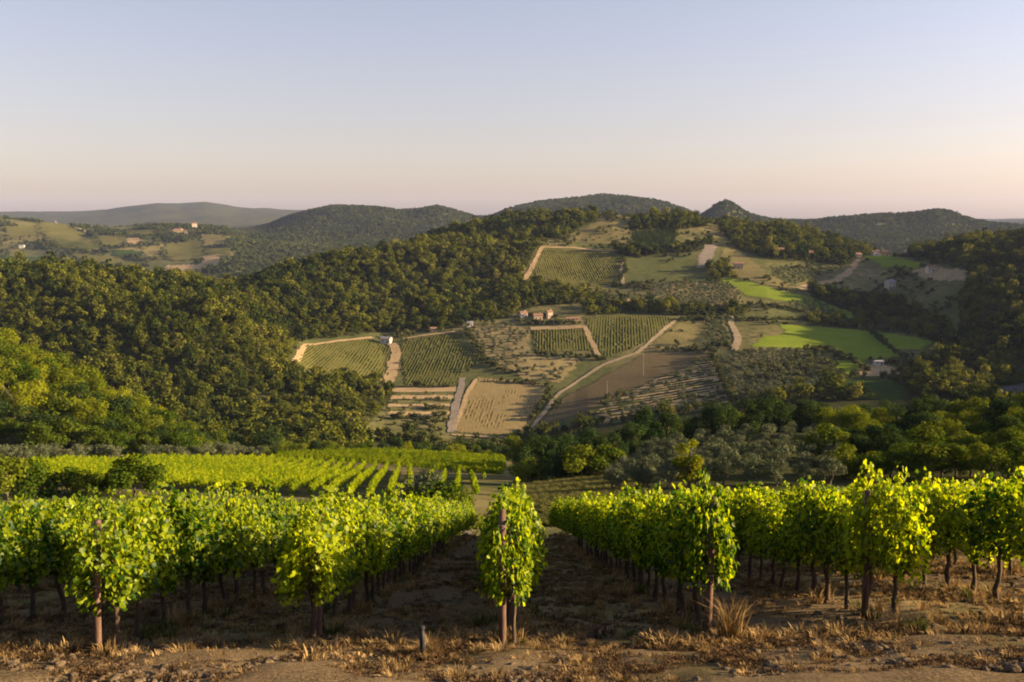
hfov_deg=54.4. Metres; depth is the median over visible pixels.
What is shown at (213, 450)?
olive tree
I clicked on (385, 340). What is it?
shed
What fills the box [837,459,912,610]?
grapevine
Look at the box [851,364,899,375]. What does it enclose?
farm field
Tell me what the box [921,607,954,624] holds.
grass tuft
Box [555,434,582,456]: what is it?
broadleaf tree
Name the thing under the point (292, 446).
broadleaf tree
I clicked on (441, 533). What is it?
grapevine
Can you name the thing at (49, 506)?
grapevine
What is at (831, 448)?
olive tree
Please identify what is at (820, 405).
broadleaf tree
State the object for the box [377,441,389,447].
broadleaf tree
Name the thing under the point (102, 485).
bush
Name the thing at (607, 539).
grapevine
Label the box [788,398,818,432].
broadleaf tree
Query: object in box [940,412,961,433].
broadleaf tree
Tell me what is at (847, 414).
broadleaf tree
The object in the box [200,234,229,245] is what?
farm field
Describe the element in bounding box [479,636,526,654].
grass tuft
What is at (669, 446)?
olive tree
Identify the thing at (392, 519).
grapevine
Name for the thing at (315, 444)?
broadleaf tree
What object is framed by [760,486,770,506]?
grapevine
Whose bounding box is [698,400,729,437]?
broadleaf tree
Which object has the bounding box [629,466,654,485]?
olive tree
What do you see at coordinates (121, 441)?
broadleaf tree
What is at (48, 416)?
broadleaf tree
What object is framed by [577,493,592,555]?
grapevine
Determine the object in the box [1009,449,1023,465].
bush
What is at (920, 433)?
bush
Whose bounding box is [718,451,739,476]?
olive tree
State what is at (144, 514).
grapevine
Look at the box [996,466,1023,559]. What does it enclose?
grapevine
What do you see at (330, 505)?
grapevine
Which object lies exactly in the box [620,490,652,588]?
grapevine
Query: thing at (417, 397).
terrace field
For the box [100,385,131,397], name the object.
broadleaf tree
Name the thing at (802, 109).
sky
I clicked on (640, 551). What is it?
grapevine
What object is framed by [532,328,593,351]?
vineyard field
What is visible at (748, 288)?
farm field
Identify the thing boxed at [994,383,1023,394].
farm field
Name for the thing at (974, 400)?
broadleaf tree
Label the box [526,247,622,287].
vineyard field
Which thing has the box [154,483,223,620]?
grapevine
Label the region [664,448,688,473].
olive tree
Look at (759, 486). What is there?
grapevine
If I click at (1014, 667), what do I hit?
soil clods
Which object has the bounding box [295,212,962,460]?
hill scrub
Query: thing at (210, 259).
farm field
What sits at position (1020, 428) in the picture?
broadleaf tree
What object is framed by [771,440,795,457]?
olive tree
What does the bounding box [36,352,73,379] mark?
broadleaf tree
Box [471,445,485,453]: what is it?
broadleaf tree
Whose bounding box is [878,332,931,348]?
farm field
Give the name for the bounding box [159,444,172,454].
olive tree
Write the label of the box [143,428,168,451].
broadleaf tree
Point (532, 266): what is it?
dirt track
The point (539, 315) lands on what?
farmhouse
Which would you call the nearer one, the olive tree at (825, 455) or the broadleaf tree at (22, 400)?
the olive tree at (825, 455)
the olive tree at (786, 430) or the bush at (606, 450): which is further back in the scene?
the olive tree at (786, 430)
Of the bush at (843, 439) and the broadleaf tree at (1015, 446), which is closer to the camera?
the broadleaf tree at (1015, 446)
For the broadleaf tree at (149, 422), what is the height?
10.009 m
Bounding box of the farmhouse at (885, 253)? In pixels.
[881,250,888,255]
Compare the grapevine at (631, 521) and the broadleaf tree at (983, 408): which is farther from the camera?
the broadleaf tree at (983, 408)
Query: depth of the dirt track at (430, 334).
821.88 m
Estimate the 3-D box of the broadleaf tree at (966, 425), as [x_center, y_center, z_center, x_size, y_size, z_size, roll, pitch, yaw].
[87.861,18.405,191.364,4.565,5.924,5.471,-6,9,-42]
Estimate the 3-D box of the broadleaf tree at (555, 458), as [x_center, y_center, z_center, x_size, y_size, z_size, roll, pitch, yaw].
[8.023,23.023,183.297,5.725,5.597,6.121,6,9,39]
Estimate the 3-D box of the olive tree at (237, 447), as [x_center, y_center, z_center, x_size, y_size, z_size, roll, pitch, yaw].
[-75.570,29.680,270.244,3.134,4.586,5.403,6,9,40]
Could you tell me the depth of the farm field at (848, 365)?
685.75 m
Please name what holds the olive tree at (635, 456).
on the ground at (654, 266)
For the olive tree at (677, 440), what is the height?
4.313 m
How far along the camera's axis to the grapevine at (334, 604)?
14.89 m
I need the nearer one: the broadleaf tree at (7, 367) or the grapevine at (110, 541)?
the grapevine at (110, 541)
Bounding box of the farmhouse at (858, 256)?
[855,252,862,259]
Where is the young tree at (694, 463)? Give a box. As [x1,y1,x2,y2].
[671,439,703,487]
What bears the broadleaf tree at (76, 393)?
on the ground at (654, 266)
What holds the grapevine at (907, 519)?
on the ground at (654, 266)
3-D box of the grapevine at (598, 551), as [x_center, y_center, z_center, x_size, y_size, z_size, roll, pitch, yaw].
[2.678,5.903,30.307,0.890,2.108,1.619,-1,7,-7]
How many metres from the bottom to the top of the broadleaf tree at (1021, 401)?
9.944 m
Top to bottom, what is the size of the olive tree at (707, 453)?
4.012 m
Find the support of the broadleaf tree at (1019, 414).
on the ground at (654, 266)
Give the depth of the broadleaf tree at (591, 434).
213.74 m
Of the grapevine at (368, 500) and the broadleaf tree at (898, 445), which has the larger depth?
the broadleaf tree at (898, 445)
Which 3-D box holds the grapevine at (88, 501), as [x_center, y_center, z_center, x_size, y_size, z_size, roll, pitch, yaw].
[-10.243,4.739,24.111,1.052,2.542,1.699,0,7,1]
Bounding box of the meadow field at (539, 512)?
[520,471,631,514]
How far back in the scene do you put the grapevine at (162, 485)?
21.46 m
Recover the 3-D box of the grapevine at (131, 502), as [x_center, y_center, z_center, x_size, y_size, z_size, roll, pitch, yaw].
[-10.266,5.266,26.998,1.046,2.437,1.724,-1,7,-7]
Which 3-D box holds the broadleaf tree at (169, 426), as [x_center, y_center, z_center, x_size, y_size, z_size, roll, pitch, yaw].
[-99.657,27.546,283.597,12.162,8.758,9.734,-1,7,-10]
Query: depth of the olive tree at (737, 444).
176.84 m
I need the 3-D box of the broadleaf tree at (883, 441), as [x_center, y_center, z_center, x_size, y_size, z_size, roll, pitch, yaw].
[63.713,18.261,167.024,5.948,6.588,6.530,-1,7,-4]
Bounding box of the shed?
[380,336,391,343]
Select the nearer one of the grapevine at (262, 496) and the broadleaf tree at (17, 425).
the grapevine at (262, 496)
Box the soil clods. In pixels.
[0,552,1023,681]
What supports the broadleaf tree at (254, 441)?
on the ground at (654, 266)
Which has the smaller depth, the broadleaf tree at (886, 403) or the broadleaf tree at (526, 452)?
the broadleaf tree at (526, 452)
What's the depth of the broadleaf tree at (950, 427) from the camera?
187.01 m
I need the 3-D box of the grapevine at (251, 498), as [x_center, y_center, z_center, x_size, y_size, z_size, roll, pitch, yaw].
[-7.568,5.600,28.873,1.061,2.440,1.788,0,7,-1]
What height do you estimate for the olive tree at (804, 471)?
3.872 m
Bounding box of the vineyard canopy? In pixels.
[0,446,1021,537]
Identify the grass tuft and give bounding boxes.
[281,632,317,650]
[400,629,454,656]
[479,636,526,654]
[523,634,557,651]
[697,587,773,641]
[808,623,836,634]
[864,605,939,630]
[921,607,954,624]
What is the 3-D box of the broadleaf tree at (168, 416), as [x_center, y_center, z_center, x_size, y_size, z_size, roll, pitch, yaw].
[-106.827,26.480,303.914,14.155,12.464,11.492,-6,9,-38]
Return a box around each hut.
[430,327,436,331]
[466,321,473,326]
[873,360,884,364]
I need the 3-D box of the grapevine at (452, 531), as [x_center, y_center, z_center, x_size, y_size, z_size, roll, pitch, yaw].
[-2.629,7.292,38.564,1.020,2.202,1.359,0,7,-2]
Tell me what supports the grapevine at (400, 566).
on the ground at (654, 266)
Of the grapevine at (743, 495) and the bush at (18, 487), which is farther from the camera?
the bush at (18, 487)
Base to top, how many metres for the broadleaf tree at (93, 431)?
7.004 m
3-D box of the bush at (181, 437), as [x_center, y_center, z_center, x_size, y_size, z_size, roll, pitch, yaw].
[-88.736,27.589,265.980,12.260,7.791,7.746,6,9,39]
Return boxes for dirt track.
[292,336,372,362]
[383,343,401,382]
[403,331,454,338]
[447,377,465,431]
[451,434,507,437]
[452,379,477,429]
[523,246,609,279]
[531,319,677,426]
[583,326,599,354]
[619,262,624,283]
[728,316,741,349]
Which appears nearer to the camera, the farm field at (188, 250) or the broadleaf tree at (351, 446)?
the broadleaf tree at (351, 446)
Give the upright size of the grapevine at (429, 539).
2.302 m
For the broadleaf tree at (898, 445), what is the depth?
148.94 m
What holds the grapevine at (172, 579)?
on the ground at (654, 266)
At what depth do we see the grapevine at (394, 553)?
19.62 m
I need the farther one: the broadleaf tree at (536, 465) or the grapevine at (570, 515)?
the broadleaf tree at (536, 465)
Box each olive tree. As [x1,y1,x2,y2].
[0,444,16,459]
[3,443,34,458]
[24,443,51,457]
[36,442,64,457]
[61,448,73,457]
[70,443,93,456]
[85,443,107,456]
[103,444,123,457]
[138,444,155,454]
[151,444,166,453]
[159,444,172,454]
[170,445,184,453]
[178,446,188,454]
[190,445,198,454]
[195,445,208,454]
[200,443,217,453]
[211,441,226,454]
[217,443,235,454]
[228,442,240,454]
[236,445,249,454]
[246,446,258,453]
[257,445,266,454]
[398,469,444,499]
[601,465,627,488]
[609,461,629,478]
[617,455,635,472]
[629,452,645,466]
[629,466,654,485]
[634,448,650,463]
[634,455,662,482]
[640,439,657,454]
[648,453,664,473]
[650,437,664,447]
[650,445,671,467]
[655,463,678,488]
[658,438,676,457]
[663,457,685,479]
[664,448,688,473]
[665,435,679,445]
[669,432,685,441]
[672,441,695,456]
[680,437,696,454]
[684,465,705,486]
[690,433,705,450]
[694,428,710,439]
[697,449,712,467]
[698,441,720,462]
[698,454,712,477]
[704,436,726,455]
[708,459,736,485]
[711,429,729,445]
[716,425,733,438]
[717,445,740,469]
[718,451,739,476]
[723,441,743,455]
[728,434,747,452]
[734,428,750,441]
[735,458,762,484]
[739,423,756,439]
[743,452,765,470]
[744,442,768,457]
[751,440,769,458]
[756,432,774,444]
[759,425,776,436]
[759,456,789,486]
[762,423,776,429]
[764,448,791,469]
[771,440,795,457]
[773,437,791,450]
[776,433,794,444]
[777,425,794,439]
[788,421,797,437]
[791,463,814,479]
[792,451,815,468]
[796,441,817,459]
[802,426,817,438]
[806,422,817,431]
[816,455,847,484]
[817,450,837,466]
[821,442,841,454]
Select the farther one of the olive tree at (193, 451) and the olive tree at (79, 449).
the olive tree at (193, 451)
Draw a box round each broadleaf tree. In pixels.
[0,328,20,352]
[0,338,21,361]
[0,356,22,388]
[0,369,11,385]
[0,381,34,417]
[0,384,10,402]
[0,397,13,419]
[0,417,16,441]
[3,343,31,358]
[6,344,36,371]
[7,360,42,387]
[7,421,31,444]
[8,404,44,431]
[11,343,48,357]
[13,379,48,413]
[19,363,49,382]
[29,379,61,400]
[30,352,63,369]
[31,357,61,383]
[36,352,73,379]
[37,389,78,419]
[38,412,56,428]
[47,367,77,389]
[52,383,85,402]
[52,414,79,429]
[53,396,96,423]
[54,362,94,388]
[55,376,89,390]
[60,382,100,417]
[63,398,109,423]
[74,415,111,435]
[77,426,111,451]
[79,364,106,392]
[82,390,112,404]
[93,419,119,445]
[94,392,120,412]
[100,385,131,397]
[103,411,132,431]
[104,394,137,415]
[109,433,133,453]
[114,421,142,449]
[115,404,147,433]
[130,393,150,406]
[130,414,167,434]
[133,426,156,443]
[135,434,158,453]
[142,404,161,414]
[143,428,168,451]
[146,408,187,429]
[147,422,183,439]
[166,426,198,453]
[166,428,197,439]
[171,433,206,454]
[180,420,201,435]
[186,429,207,454]
[199,432,213,442]
[210,430,228,452]
[224,431,247,455]
[228,440,239,455]
[247,431,266,453]
[255,429,282,455]
[255,445,272,455]
[267,437,291,450]
[270,446,279,453]
[273,443,291,455]
[290,443,300,449]
[293,442,307,450]
[307,440,322,449]
[316,440,335,449]
[346,443,359,447]
[349,443,366,449]
[359,440,373,448]
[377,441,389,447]
[388,436,409,448]
[402,440,412,449]
[410,441,424,449]
[422,440,432,450]
[431,443,447,450]
[445,442,466,452]
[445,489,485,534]
[450,437,471,450]
[466,444,482,452]
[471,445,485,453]
[475,439,491,451]
[487,443,503,453]
[495,442,512,460]
[503,435,524,459]
[510,442,539,473]
[523,433,541,449]
[527,455,552,479]
[531,435,562,461]
[536,433,558,452]
[538,442,564,460]
[539,459,563,480]
[545,451,573,477]
[548,432,574,446]
[554,446,587,476]
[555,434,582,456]
[573,436,593,459]
[574,426,600,448]
[591,436,613,452]
[603,432,629,449]
[606,431,623,444]
[610,426,638,456]
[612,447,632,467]
[621,421,646,456]
[633,404,653,448]
[633,415,665,448]
[652,411,680,444]
[664,422,685,437]
[665,414,682,436]
[681,416,706,441]
[683,415,704,439]
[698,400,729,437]
[707,401,739,431]
[728,413,744,436]
[731,398,765,434]
[744,396,778,431]
[758,393,787,425]
[771,402,799,430]
[775,410,803,432]
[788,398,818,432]
[796,409,810,432]
[798,401,821,431]
[810,402,831,427]
[810,406,838,423]
[815,423,843,433]
[822,403,861,428]
[824,442,867,478]
[828,427,864,441]
[834,410,856,428]
[842,433,874,455]
[844,410,877,429]
[854,420,883,439]
[855,402,877,422]
[859,439,886,454]
[862,451,886,476]
[863,423,904,449]
[866,447,913,478]
[867,407,894,426]
[874,399,898,421]
[874,431,911,454]
[884,405,912,432]
[886,444,917,477]
[891,405,914,419]
[891,441,933,478]
[899,397,932,430]
[899,430,917,439]
[904,411,923,429]
[907,411,943,433]
[914,393,951,418]
[918,417,964,440]
[921,440,964,477]
[927,410,944,426]
[936,430,979,458]
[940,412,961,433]
[940,443,974,477]
[944,396,989,422]
[951,411,979,434]
[953,421,979,436]
[954,442,990,475]
[964,402,998,432]
[964,435,991,455]
[967,420,992,442]
[978,397,1020,432]
[980,427,1023,453]
[985,415,1023,437]
[989,439,1023,478]
[999,424,1023,453]
[1002,409,1023,424]
[1005,406,1023,423]
[1009,392,1023,408]
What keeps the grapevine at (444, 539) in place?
on the ground at (654, 266)
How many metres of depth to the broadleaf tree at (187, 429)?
276.92 m
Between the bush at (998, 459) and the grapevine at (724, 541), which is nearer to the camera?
the grapevine at (724, 541)
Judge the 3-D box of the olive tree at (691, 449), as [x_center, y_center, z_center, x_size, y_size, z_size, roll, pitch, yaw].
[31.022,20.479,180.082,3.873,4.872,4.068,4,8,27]
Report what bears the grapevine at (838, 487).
on the ground at (654, 266)
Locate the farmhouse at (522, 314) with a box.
[519,310,527,317]
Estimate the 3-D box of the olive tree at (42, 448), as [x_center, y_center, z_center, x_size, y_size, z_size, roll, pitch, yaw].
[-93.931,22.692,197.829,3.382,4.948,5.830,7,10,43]
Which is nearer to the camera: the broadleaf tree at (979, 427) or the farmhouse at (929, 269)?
the broadleaf tree at (979, 427)
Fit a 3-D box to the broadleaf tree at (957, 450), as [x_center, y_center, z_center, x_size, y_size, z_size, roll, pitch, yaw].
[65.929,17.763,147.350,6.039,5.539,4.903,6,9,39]
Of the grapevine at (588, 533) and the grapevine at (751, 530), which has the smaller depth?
the grapevine at (751, 530)
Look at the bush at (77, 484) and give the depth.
126.36 m
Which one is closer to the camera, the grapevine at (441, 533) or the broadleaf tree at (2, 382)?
the grapevine at (441, 533)
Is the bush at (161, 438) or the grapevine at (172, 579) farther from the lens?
the bush at (161, 438)
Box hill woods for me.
[0,204,1023,454]
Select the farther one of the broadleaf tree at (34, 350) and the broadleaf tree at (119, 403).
the broadleaf tree at (34, 350)
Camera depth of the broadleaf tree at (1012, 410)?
206.46 m
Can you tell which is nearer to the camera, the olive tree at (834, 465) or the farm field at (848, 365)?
the olive tree at (834, 465)
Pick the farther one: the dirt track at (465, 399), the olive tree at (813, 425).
the dirt track at (465, 399)
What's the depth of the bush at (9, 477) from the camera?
121.17 m
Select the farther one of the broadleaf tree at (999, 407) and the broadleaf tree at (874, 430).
the broadleaf tree at (999, 407)
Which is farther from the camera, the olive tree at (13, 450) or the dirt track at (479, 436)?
the dirt track at (479, 436)
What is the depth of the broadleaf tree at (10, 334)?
336.68 m
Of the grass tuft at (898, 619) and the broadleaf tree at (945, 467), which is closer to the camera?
the grass tuft at (898, 619)
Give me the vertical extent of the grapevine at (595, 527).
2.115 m
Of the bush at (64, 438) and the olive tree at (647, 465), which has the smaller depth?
the olive tree at (647, 465)
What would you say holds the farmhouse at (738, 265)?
on the farm field at (752, 270)
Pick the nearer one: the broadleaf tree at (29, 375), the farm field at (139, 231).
the broadleaf tree at (29, 375)
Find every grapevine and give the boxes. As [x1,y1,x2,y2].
[0,499,20,571]
[0,501,43,625]
[1,492,21,506]
[1,507,30,592]
[6,494,75,620]
[26,495,108,611]
[34,498,51,570]
[51,493,92,581]
[52,506,102,596]
[64,509,161,646]
[68,484,108,574]
[86,503,132,576]
[91,496,179,640]
[92,486,125,518]
[113,504,145,588]
[116,495,127,514]
[122,490,143,511]
[128,495,169,569]
[131,508,192,626]
[140,481,178,591]
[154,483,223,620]
[162,489,178,506]
[179,495,238,614]
[180,489,205,581]
[198,482,251,602]
[203,486,219,569]
[216,487,236,571]
[217,480,264,603]
[225,487,244,506]
[239,488,265,566]
[239,497,279,598]
[247,478,288,594]
[250,489,267,509]
[257,496,300,586]
[268,493,303,562]
[270,510,350,639]
[276,485,359,632]
[279,503,303,560]
[298,495,314,506]
[299,499,316,515]
[301,496,359,621]
[310,493,336,515]
[323,498,336,515]
[329,492,343,507]
[331,492,372,617]
[333,483,381,613]
[352,488,391,605]
[361,502,392,598]
[363,493,373,514]
[369,503,402,594]
[372,494,402,588]
[378,487,409,588]
[384,483,421,582]
[398,521,417,581]
[399,498,422,577]
[404,492,429,574]
[406,494,433,569]
[408,506,424,575]
[409,494,434,570]
[411,492,435,568]
[415,494,440,557]
[422,499,439,564]
[427,497,443,556]
[432,491,451,557]
[432,495,447,557]
[433,497,450,553]
[437,495,451,554]
[441,505,454,550]
[443,507,456,550]
[445,501,459,547]
[475,488,548,635]
[476,490,540,610]
[482,480,546,621]
[484,505,534,644]
[490,476,536,601]
[564,497,578,545]
[567,505,580,546]
[568,498,586,546]
[571,491,585,551]
[575,493,588,556]
[575,495,594,550]
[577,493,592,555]
[579,491,601,556]
[581,504,597,560]
[583,500,600,561]
[584,494,608,563]
[588,493,617,566]
[589,498,611,563]
[598,499,612,568]
[600,500,617,569]
[601,491,627,572]
[606,497,638,578]
[607,496,627,575]
[611,486,636,583]
[617,481,650,582]
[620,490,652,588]
[625,499,660,593]
[631,489,683,598]
[641,483,673,602]
[647,489,703,611]
[654,479,705,618]
[659,483,736,622]
[683,467,739,630]
[709,483,741,546]
[720,490,747,567]
[724,500,756,574]
[727,481,769,578]
[738,488,778,579]
[745,481,772,552]
[753,490,796,584]
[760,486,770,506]
[760,501,807,588]
[773,492,818,591]
[774,480,796,521]
[781,479,841,596]
[788,475,859,603]
[810,480,829,494]
[821,492,877,608]
[826,486,847,499]
[833,480,862,511]
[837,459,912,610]
[851,478,881,570]
[854,465,940,614]
[897,486,938,578]
[900,481,923,499]
[905,466,980,590]
[906,488,950,584]
[934,479,966,564]
[935,479,1012,591]
[937,477,960,492]
[953,482,981,564]
[960,466,1023,600]
[969,487,999,571]
[977,470,1009,489]
[992,482,1014,572]
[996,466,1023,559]
[1015,498,1023,541]
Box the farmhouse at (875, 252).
[870,250,880,255]
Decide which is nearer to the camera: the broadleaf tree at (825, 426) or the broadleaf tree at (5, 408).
the broadleaf tree at (825, 426)
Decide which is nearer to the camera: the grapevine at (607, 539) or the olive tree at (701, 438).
the grapevine at (607, 539)
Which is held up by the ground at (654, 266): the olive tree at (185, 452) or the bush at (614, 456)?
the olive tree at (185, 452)
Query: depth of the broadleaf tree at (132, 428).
268.38 m
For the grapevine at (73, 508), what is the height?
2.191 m
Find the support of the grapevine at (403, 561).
on the ground at (654, 266)
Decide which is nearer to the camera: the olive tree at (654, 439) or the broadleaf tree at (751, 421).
the olive tree at (654, 439)
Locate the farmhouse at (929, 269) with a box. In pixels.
[925,265,938,273]
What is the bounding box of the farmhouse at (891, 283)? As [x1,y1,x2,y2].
[884,279,895,289]
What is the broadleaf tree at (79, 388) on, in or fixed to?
on the ground at (654, 266)
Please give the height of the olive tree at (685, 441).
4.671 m
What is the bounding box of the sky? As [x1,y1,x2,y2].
[0,0,1023,218]
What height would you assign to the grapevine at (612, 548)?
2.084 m
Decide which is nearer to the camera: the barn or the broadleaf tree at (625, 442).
the broadleaf tree at (625, 442)
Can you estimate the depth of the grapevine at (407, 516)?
22.44 m
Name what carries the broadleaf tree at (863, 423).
on the ground at (654, 266)
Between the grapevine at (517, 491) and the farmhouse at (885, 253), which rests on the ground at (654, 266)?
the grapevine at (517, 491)
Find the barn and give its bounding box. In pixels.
[565,317,579,320]
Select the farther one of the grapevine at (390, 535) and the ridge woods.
the ridge woods
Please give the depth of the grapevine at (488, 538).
13.40 m
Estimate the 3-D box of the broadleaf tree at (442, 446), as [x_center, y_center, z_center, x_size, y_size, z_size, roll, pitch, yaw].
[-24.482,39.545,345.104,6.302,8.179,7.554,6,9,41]
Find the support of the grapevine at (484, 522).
on the ground at (654, 266)
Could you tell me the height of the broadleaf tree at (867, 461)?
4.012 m
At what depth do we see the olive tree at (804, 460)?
156.26 m
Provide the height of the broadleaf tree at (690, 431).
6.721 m
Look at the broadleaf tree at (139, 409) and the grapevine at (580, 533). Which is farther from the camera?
the broadleaf tree at (139, 409)
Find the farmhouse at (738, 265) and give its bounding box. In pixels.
[733,261,743,268]
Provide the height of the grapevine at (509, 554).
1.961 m
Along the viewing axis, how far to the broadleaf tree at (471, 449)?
338.62 m
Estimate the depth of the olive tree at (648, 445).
203.62 m
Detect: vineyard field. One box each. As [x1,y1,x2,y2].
[299,339,390,375]
[400,333,485,385]
[456,377,547,434]
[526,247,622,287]
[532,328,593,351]
[583,315,676,356]
[632,228,675,246]
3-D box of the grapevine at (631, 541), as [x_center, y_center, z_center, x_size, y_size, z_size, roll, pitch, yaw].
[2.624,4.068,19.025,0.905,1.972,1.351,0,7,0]
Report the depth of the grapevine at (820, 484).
33.53 m
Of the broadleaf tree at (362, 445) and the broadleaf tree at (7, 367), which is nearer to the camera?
the broadleaf tree at (7, 367)
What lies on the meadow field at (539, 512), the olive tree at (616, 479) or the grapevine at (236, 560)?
the olive tree at (616, 479)
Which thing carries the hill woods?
on the ground at (654, 266)
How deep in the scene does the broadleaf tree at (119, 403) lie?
297.67 m
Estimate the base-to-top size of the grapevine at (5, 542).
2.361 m
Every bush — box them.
[0,454,28,499]
[0,456,49,499]
[19,420,65,449]
[28,464,82,496]
[34,416,89,444]
[46,426,76,447]
[56,468,103,496]
[63,429,85,446]
[82,472,113,493]
[85,430,125,450]
[107,453,166,496]
[107,466,137,492]
[122,435,140,452]
[152,434,180,454]
[161,430,198,451]
[397,479,474,501]
[507,456,550,481]
[561,444,604,475]
[584,443,621,472]
[593,445,625,471]
[793,422,850,457]
[817,430,869,454]
[836,447,883,478]
[885,427,941,448]
[904,444,954,481]
[905,425,957,449]
[966,447,1023,479]
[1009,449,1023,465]
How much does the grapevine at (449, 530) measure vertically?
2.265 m
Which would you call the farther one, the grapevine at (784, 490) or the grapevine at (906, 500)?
the grapevine at (784, 490)
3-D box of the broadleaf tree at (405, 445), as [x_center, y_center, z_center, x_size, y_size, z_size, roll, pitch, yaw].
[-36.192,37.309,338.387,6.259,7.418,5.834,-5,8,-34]
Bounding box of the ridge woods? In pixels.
[0,193,1023,276]
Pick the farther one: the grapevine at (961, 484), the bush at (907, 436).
the bush at (907, 436)
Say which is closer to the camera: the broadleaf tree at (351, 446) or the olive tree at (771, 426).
the olive tree at (771, 426)
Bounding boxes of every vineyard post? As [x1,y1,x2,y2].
[90,519,101,653]
[315,552,321,636]
[498,509,506,645]
[704,497,717,633]
[861,490,870,618]
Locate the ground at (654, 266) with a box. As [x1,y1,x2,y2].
[0,196,1023,681]
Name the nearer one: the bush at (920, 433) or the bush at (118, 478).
the bush at (118, 478)
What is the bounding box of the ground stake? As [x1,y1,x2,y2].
[418,625,424,659]
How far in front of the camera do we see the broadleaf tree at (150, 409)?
322.14 m
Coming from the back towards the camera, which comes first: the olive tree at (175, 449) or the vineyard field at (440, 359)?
the vineyard field at (440, 359)
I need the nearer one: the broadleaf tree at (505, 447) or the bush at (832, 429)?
the bush at (832, 429)
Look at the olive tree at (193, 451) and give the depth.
259.93 m
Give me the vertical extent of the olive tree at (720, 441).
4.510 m
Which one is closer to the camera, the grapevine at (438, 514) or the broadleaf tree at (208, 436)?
the grapevine at (438, 514)
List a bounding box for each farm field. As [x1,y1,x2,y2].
[1,225,40,237]
[1,255,58,262]
[36,222,106,249]
[57,239,94,248]
[67,253,141,265]
[94,235,124,245]
[105,249,140,255]
[126,237,140,244]
[127,229,156,234]
[141,245,160,258]
[163,240,206,260]
[164,262,206,271]
[171,229,191,233]
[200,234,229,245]
[201,253,220,266]
[203,246,232,255]
[471,324,531,369]
[501,354,584,382]
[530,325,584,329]
[538,352,717,425]
[568,215,630,246]
[591,359,730,418]
[646,321,705,349]
[651,282,742,307]
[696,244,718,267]
[720,244,797,288]
[720,349,843,398]
[721,278,854,317]
[750,324,906,360]
[796,259,861,289]
[832,358,871,374]
[843,378,908,399]
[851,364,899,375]
[863,255,920,268]
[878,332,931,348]
[910,267,966,281]
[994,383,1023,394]
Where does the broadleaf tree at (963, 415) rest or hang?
on the ground at (654, 266)
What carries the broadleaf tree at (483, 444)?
on the ground at (654, 266)
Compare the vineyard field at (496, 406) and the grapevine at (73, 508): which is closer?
the grapevine at (73, 508)
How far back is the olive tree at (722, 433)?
205.32 m
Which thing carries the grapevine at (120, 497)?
on the ground at (654, 266)
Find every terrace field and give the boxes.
[387,403,450,406]
[387,411,450,415]
[390,394,454,398]
[392,386,457,391]
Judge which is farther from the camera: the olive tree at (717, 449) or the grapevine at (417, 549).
the olive tree at (717, 449)
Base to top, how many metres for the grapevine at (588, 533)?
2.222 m
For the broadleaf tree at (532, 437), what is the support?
on the ground at (654, 266)
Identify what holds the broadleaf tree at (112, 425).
on the ground at (654, 266)
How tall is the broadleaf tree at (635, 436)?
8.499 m
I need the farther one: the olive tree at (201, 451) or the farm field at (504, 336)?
the farm field at (504, 336)
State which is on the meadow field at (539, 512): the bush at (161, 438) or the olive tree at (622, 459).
the olive tree at (622, 459)
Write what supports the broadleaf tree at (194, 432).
on the ground at (654, 266)
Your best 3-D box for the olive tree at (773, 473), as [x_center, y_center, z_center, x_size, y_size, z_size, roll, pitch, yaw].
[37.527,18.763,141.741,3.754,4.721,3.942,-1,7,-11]
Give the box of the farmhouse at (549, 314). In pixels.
[545,309,552,318]
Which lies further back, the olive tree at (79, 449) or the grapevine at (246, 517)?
the olive tree at (79, 449)
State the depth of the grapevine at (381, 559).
17.68 m
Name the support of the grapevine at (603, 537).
on the ground at (654, 266)
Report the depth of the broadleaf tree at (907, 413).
237.69 m
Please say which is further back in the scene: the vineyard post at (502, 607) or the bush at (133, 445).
the bush at (133, 445)
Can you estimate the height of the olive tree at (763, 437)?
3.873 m
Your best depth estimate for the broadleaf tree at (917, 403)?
236.25 m
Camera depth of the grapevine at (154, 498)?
20.46 m
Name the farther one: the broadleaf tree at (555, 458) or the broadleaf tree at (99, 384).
the broadleaf tree at (99, 384)
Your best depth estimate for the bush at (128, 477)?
125.90 m
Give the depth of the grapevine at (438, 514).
32.09 m
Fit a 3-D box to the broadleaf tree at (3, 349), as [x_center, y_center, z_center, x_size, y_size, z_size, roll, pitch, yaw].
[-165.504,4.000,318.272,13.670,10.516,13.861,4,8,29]
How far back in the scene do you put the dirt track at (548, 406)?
723.29 m
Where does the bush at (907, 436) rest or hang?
on the ground at (654, 266)
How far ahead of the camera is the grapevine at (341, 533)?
14.04 m
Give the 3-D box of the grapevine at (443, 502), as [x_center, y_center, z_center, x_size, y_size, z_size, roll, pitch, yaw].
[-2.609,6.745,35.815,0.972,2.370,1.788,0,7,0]
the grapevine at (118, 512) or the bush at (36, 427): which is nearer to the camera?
the grapevine at (118, 512)
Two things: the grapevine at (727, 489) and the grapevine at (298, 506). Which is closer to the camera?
the grapevine at (298, 506)
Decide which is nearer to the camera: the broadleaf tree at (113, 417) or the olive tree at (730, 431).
the olive tree at (730, 431)
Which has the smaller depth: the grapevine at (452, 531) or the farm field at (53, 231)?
the grapevine at (452, 531)
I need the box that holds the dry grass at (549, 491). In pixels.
[0,470,1023,681]
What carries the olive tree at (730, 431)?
on the ground at (654, 266)
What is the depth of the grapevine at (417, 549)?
25.28 m
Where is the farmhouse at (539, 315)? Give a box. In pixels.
[533,312,542,319]
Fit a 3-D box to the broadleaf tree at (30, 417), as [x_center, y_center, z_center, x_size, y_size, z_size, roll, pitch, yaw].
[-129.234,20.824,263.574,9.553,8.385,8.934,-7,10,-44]
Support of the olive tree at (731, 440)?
on the ground at (654, 266)

